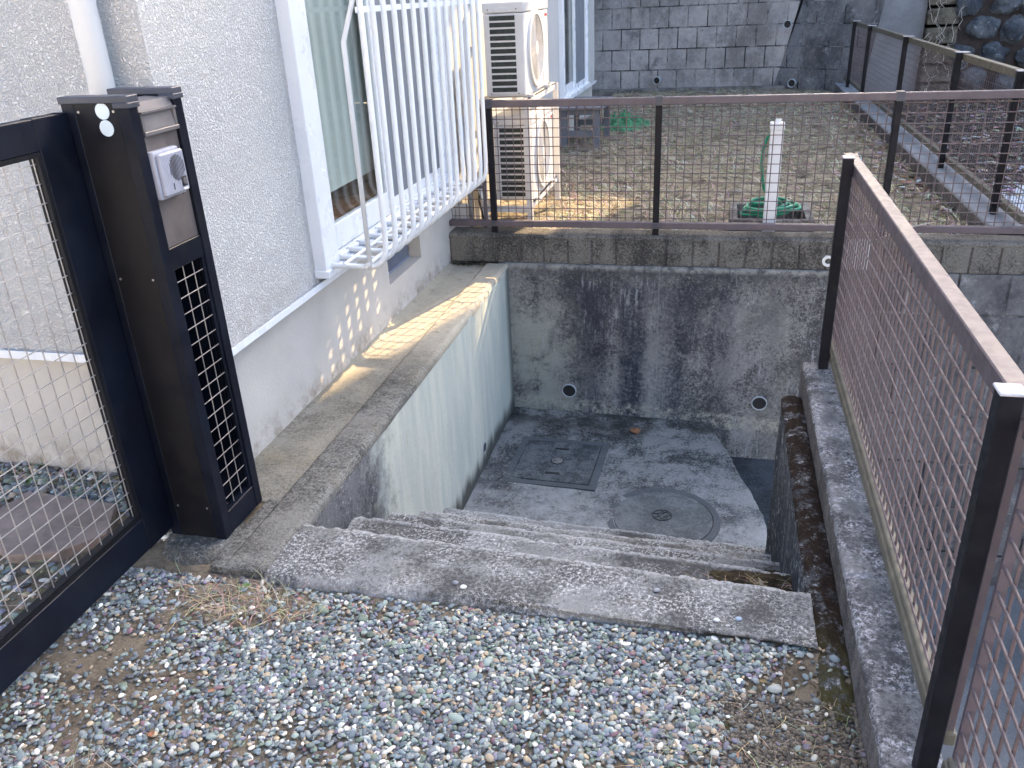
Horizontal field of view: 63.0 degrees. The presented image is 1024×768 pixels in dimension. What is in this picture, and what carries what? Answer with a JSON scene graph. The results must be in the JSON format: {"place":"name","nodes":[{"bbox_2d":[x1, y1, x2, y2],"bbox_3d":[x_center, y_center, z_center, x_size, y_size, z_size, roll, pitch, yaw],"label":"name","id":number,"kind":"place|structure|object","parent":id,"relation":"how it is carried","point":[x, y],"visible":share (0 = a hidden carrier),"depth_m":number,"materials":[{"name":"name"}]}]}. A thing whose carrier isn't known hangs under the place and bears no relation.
{"place":"outdoors","nodes":[
{"label":"outdoors","id":0,"kind":"place"},
{"bbox_2d":[0,462,264,572],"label":"gravel yard","id":1,"kind":"structure","parent":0,"point":[158,557],"depth_m":2.80,"materials":[{"name":"gravel"},{"name":"pebbles"},{"name":"soil"}]},
{"bbox_2d":[0,492,117,563],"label":"stepping stone","id":2,"kind":"object","parent":1,"relation":"on","point":[25,530],"visible":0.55,"depth_m":2.89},
{"bbox_2d":[162,520,245,565],"bbox_3d":[-1.040,0.511,2.825,0.273,0.034,0.322,3,26,13],"label":"post footing","id":3,"kind":"object","parent":1,"relation":"on","point":[192,550],"visible":0.46,"depth_m":2.74,"materials":[{"name":"concrete"}]},
{"bbox_2d":[56,86,261,539],"bbox_3d":[-1.037,-0.173,2.601,0.241,1.404,0.253,3,26,13],"label":"mailbox post","id":4,"kind":"object","parent":3,"relation":"on","point":[132,145],"visible":1,"depth_m":2.49,"materials":[{"name":"black metal"}]},
{"bbox_2d":[0,112,172,694],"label":"gate","id":5,"kind":"structure","parent":4,"relation":"attached to","point":[35,630],"depth_m":2.33,"materials":[{"name":"black metal"}]},
{"bbox_2d":[177,261,246,500],"bbox_3d":[-0.955,0.014,2.671,0.008,0.830,0.145,3,26,13],"label":"mesh window","id":6,"kind":"structure","parent":4,"relation":"in","point":[188,294],"depth_m":2.66,"materials":[{"name":"silver metal"}]},
{"bbox_2d":[0,555,865,767],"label":"gravel yard","id":7,"kind":"structure","parent":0,"point":[120,640],"depth_m":2.21,"materials":[{"name":"grey gravel"}]},
{"bbox_2d":[0,456,171,630],"bbox_3d":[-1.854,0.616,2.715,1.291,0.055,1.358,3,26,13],"label":"gravel","id":8,"kind":"structure","parent":7,"relation":"on","point":[31,487],"depth_m":3.15,"materials":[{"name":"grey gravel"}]},
{"bbox_2d":[1,727,247,767],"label":"dry grass","id":9,"kind":"structure","parent":7,"relation":"on","point":[90,757],"depth_m":1.99,"materials":[{"name":"beige plant"}]},
{"bbox_2d":[239,583,249,593],"bbox_3d":[-0.823,0.625,2.554,0.027,0.014,0.051,3,26,13],"label":"weed","id":10,"kind":"object","parent":7,"relation":"on","point":[245,584],"visible":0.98,"depth_m":2.56,"materials":[{"name":"green plant"}]},
{"bbox_2d":[142,554,385,650],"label":"dry grass","id":11,"kind":"structure","parent":7,"relation":"on","point":[237,597],"depth_m":2.50,"materials":[{"name":"beige plant"}]},
{"bbox_2d":[51,597,800,767],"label":"leaf crumbs","id":12,"kind":"object","parent":7,"relation":"on","point":[420,657],"visible":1,"depth_m":2.16,"materials":[{"name":"brown plant"}]},
{"bbox_2d":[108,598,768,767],"bbox_3d":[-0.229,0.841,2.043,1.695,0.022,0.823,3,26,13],"label":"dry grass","id":13,"kind":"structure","parent":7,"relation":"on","point":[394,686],"depth_m":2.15,"materials":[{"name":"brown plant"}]},
{"bbox_2d":[722,714,741,738],"bbox_3d":[0.513,0.840,1.994,0.113,0.025,0.146,3,26,13],"label":"moss","id":14,"kind":"object","parent":7,"relation":"on","point":[727,725],"visible":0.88,"depth_m":2.01,"materials":[{"name":"plant"}]},
{"bbox_2d":[614,671,865,767],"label":"dry grass","id":15,"kind":"structure","parent":7,"relation":"on","point":[738,738],"depth_m":1.97,"materials":[{"name":"beige plant"}]},
{"bbox_2d":[699,687,867,767],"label":"soil clods","id":16,"kind":"object","parent":7,"relation":"on","point":[741,717],"visible":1,"depth_m":1.98,"materials":[{"name":"soil"}]},
{"bbox_2d":[809,676,819,696],"bbox_3d":[0.798,0.766,2.120,0.124,0.025,0.151,3,26,13],"label":"moss","id":17,"kind":"object","parent":7,"relation":"on","point":[817,692],"visible":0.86,"depth_m":2.11,"materials":[{"name":"plant"}]},
{"bbox_2d":[208,262,851,572],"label":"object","id":18,"kind":"structure","parent":0,"point":[652,265],"depth_m":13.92,"materials":[{"name":"concrete"}]},
{"bbox_2d":[463,407,766,548],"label":"pit floor","id":19,"kind":"structure","parent":0,"point":[693,457],"depth_m":5.07,"materials":[{"name":"concrete"}]},
{"bbox_2d":[210,262,514,578],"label":"retaining wall","id":20,"kind":"structure","parent":19,"relation":"on","point":[409,408],"depth_m":3.96,"materials":[{"name":"concrete"}]},
{"bbox_2d":[450,261,489,265],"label":"leaf litter","id":21,"kind":"object","parent":20,"relation":"on","point":[457,263],"visible":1,"depth_m":5.53,"materials":[{"name":"brown plant"}]},
{"bbox_2d":[263,508,817,648],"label":"staircase","id":22,"kind":"structure","parent":19,"relation":"on","point":[532,567],"depth_m":2.58,"materials":[{"name":"concrete"}]},
{"bbox_2d":[682,571,791,588],"bbox_3d":[0.225,0.647,2.855,1.573,0.022,0.243,3,26,13],"label":"step debris","id":23,"kind":"object","parent":22,"relation":"on","point":[750,580],"visible":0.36,"depth_m":2.78,"materials":[{"name":"brown plant"}]},
{"bbox_2d":[501,436,609,491],"bbox_3d":[0.285,0.506,5.232,0.587,0.063,0.587,3,26,13],"label":"inspection cover","id":24,"kind":"object","parent":19,"relation":"on","point":[564,463],"visible":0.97,"depth_m":5.19,"materials":[{"name":"concrete"}]},
{"bbox_2d":[630,427,640,433],"bbox_3d":[0.819,0.306,5.555,0.083,0.009,0.078,16,31,34],"label":"fallen leaf","id":25,"kind":"object","parent":19,"relation":"on","point":[636,430],"visible":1,"depth_m":5.54,"materials":[{"name":"brown plant"}]},
{"bbox_2d":[607,488,719,541],"bbox_3d":[0.837,0.766,4.645,0.624,0.064,0.624,3,26,13],"label":"manhole cover","id":26,"kind":"object","parent":19,"relation":"on","point":[673,513],"visible":0.73,"depth_m":4.65,"materials":[{"name":"concrete"}]},
{"bbox_2d":[765,395,854,723],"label":"stair side wall","id":27,"kind":"structure","parent":19,"relation":"on","point":[797,547],"depth_m":2.74,"materials":[{"name":"grey concrete"}]},
{"bbox_2d":[475,88,987,234],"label":"yard","id":28,"kind":"structure","parent":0,"point":[697,168],"depth_m":7.82,"materials":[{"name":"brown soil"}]},
{"bbox_2d":[0,0,595,472],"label":"house","id":29,"kind":"structure","parent":28,"relation":"on","point":[334,182],"depth_m":3.31,"materials":[{"name":"white paint"}]},
{"bbox_2d":[275,0,459,278],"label":"window","id":30,"kind":"structure","parent":29,"relation":"in","point":[311,31],"depth_m":3.92,"materials":[{"name":"white metal"}]},
{"bbox_2d":[455,47,490,226],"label":"refrigerant pipes","id":31,"kind":"object","parent":29,"relation":"attached to","point":[470,213],"visible":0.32,"depth_m":5.60,"materials":[{"name":"white plastic"}]},
{"bbox_2d":[558,0,589,97],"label":"window","id":32,"kind":"structure","parent":29,"relation":"in","point":[579,82],"depth_m":9.60,"materials":[{"name":"white metal"}]},
{"bbox_2d":[479,82,559,227],"bbox_3d":[0.073,-1.648,5.988,0.353,0.870,1.073,3,26,13],"label":"conditioner stand","id":33,"kind":"object","parent":28,"relation":"on","point":[540,92],"visible":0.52,"depth_m":5.65,"materials":[{"name":"silver metal"}]},
{"bbox_2d":[482,0,550,97],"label":"air conditioner","id":34,"kind":"object","parent":33,"relation":"on","point":[516,45],"visible":1,"depth_m":5.28,"materials":[{"name":"silver metal"}]},
{"bbox_2d":[493,107,556,198],"bbox_3d":[0.107,-1.656,5.917,0.298,0.568,0.794,3,26,13],"label":"air conditioner","id":35,"kind":"object","parent":33,"relation":"on","point":[517,151],"visible":0.69,"depth_m":5.62,"materials":[{"name":"silver metal"}]},
{"bbox_2d":[559,96,613,148],"bbox_3d":[0.836,-2.874,9.167,0.454,0.430,1.000,3,26,13],"label":"bench","id":36,"kind":"object","parent":28,"relation":"on","point":[564,131],"visible":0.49,"depth_m":8.81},
{"bbox_2d":[600,109,649,131],"bbox_3d":[1.343,-3.243,10.191,0.680,0.187,1.047,3,26,13],"label":"garden net","id":37,"kind":"object","parent":28,"relation":"on","point":[622,122],"visible":0.71,"depth_m":9.99,"materials":[{"name":"green plastic"}]},
{"bbox_2d":[592,85,784,96],"bbox_3d":[1.816,-4.681,13.514,4.950,0.175,0.140,3,26,13],"label":"drain channel","id":38,"kind":"object","parent":28,"relation":"on","point":[602,92],"visible":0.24,"depth_m":13.22,"materials":[{"name":"concrete"}]},
{"bbox_2d":[592,0,884,91],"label":"retaining wall","id":39,"kind":"structure","parent":28,"relation":"on","point":[797,44],"depth_m":13.13,"materials":[{"name":"grey concrete"}]},
{"bbox_2d":[728,203,814,231],"bbox_3d":[1.709,-1.048,5.553,0.520,0.205,0.490,3,26,13],"label":"sink basin","id":40,"kind":"object","parent":28,"relation":"on","point":[796,215],"visible":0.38,"depth_m":5.53,"materials":[{"name":"concrete"}]},
{"bbox_2d":[762,119,784,231],"bbox_3d":[1.610,-1.229,5.166,0.084,0.790,0.074,3,26,13],"label":"standpipe","id":41,"kind":"object","parent":28,"relation":"on","point":[775,168],"visible":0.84,"depth_m":5.10,"materials":[{"name":"white paint"}]},
{"bbox_2d":[739,133,801,218],"bbox_3d":[1.672,-1.349,5.357,0.396,0.573,0.298,-14,27,-23],"label":"garden hose","id":42,"kind":"object","parent":41,"relation":"attached to","point":[797,206],"visible":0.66,"depth_m":5.39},
{"bbox_2d":[827,106,979,234],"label":"leaf litter","id":43,"kind":"object","parent":28,"relation":"on","point":[901,179],"visible":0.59,"depth_m":7.02,"materials":[{"name":"brown plant"}]},
{"bbox_2d":[731,457,774,529],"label":"drain floor","id":44,"kind":"structure","parent":0,"point":[756,475],"depth_m":5.46,"materials":[{"name":"concrete"}]},
{"bbox_2d":[925,4,950,25],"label":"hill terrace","id":45,"kind":"structure","parent":0,"point":[936,6],"depth_m":13.10,"materials":[{"name":"concrete"}]},
{"bbox_2d":[882,98,1023,196],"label":"embankment","id":46,"kind":"structure","parent":0,"point":[903,116],"depth_m":10.66,"materials":[{"name":"brown soil"}]},
{"bbox_2d":[865,0,927,91],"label":"plain wall","id":47,"kind":"structure","parent":46,"relation":"on","point":[907,17],"depth_m":12.91,"materials":[{"name":"grey concrete"}]},
{"bbox_2d":[834,82,1023,234],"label":"kerb wall","id":48,"kind":"structure","parent":46,"relation":"on","point":[906,148],"depth_m":6.54,"materials":[{"name":"concrete"}]},
{"bbox_2d":[844,20,1023,223],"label":"fence","id":49,"kind":"object","parent":48,"relation":"on","point":[1016,73],"visible":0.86,"depth_m":6.53,"materials":[{"name":"metal"}]},
{"bbox_2d":[915,0,966,90],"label":"overgrown steps","id":50,"kind":"structure","parent":46,"relation":"on","point":[945,34],"depth_m":12.69,"materials":[{"name":"stone"}]},
{"bbox_2d":[883,99,1023,209],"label":"leaf litter","id":51,"kind":"object","parent":46,"relation":"on","point":[975,127],"visible":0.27,"depth_m":10.54,"materials":[{"name":"brown plant"}]},
{"bbox_2d":[945,0,1023,90],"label":"stone wall","id":52,"kind":"structure","parent":46,"relation":"on","point":[992,29],"depth_m":12.46,"materials":[{"name":"grey stone"}]},
{"bbox_2d":[1002,182,1023,211],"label":"louvred cover","id":53,"kind":"object","parent":46,"relation":"on","point":[1015,199],"visible":0.05,"depth_m":7.99,"materials":[{"name":"white plastic"}]},
{"bbox_2d":[909,578,1023,673],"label":"path","id":54,"kind":"structure","parent":0,"point":[1007,641],"depth_m":5.36,"materials":[{"name":"concrete"}]},
{"bbox_2d":[449,227,1023,588],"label":"retaining wall","id":55,"kind":"structure","parent":54,"relation":"on","point":[729,347],"depth_m":5.40,"materials":[{"name":"concrete"}]},
{"bbox_2d":[449,89,1023,239],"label":"fence","id":56,"kind":"object","parent":55,"relation":"on","point":[655,225],"visible":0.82,"depth_m":4.97,"materials":[{"name":"brown metal"}]},
{"bbox_2d":[822,255,830,266],"bbox_3d":[1.908,-0.743,5.040,0.068,0.068,0.022,3,26,13],"label":"pipe end","id":57,"kind":"object","parent":55,"relation":"attached to","point":[824,259],"visible":0.69,"depth_m":5.04,"materials":[{"name":"white plastic"}]},
{"bbox_2d":[843,239,872,269],"bbox_3d":[2.053,-0.768,4.960,0.145,0.180,0.052,3,26,13],"label":"meter cover","id":58,"kind":"object","parent":55,"relation":"attached to","point":[860,255],"visible":0.09,"depth_m":4.93,"materials":[{"name":"grey plastic"}]},
{"bbox_2d":[798,362,942,767],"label":"kerb wall","id":59,"kind":"structure","parent":54,"relation":"on","point":[888,702],"depth_m":2.25,"materials":[{"name":"concrete"}]},
{"bbox_2d":[818,152,1023,767],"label":"fence","id":60,"kind":"object","parent":59,"relation":"on","point":[941,678],"visible":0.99,"depth_m":1.90,"materials":[{"name":"metal"}]},
{"bbox_2d":[941,668,1023,767],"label":"path terrace","id":61,"kind":"structure","parent":0,"point":[948,750],"depth_m":4.43,"materials":[{"name":"concrete"}]}
]}

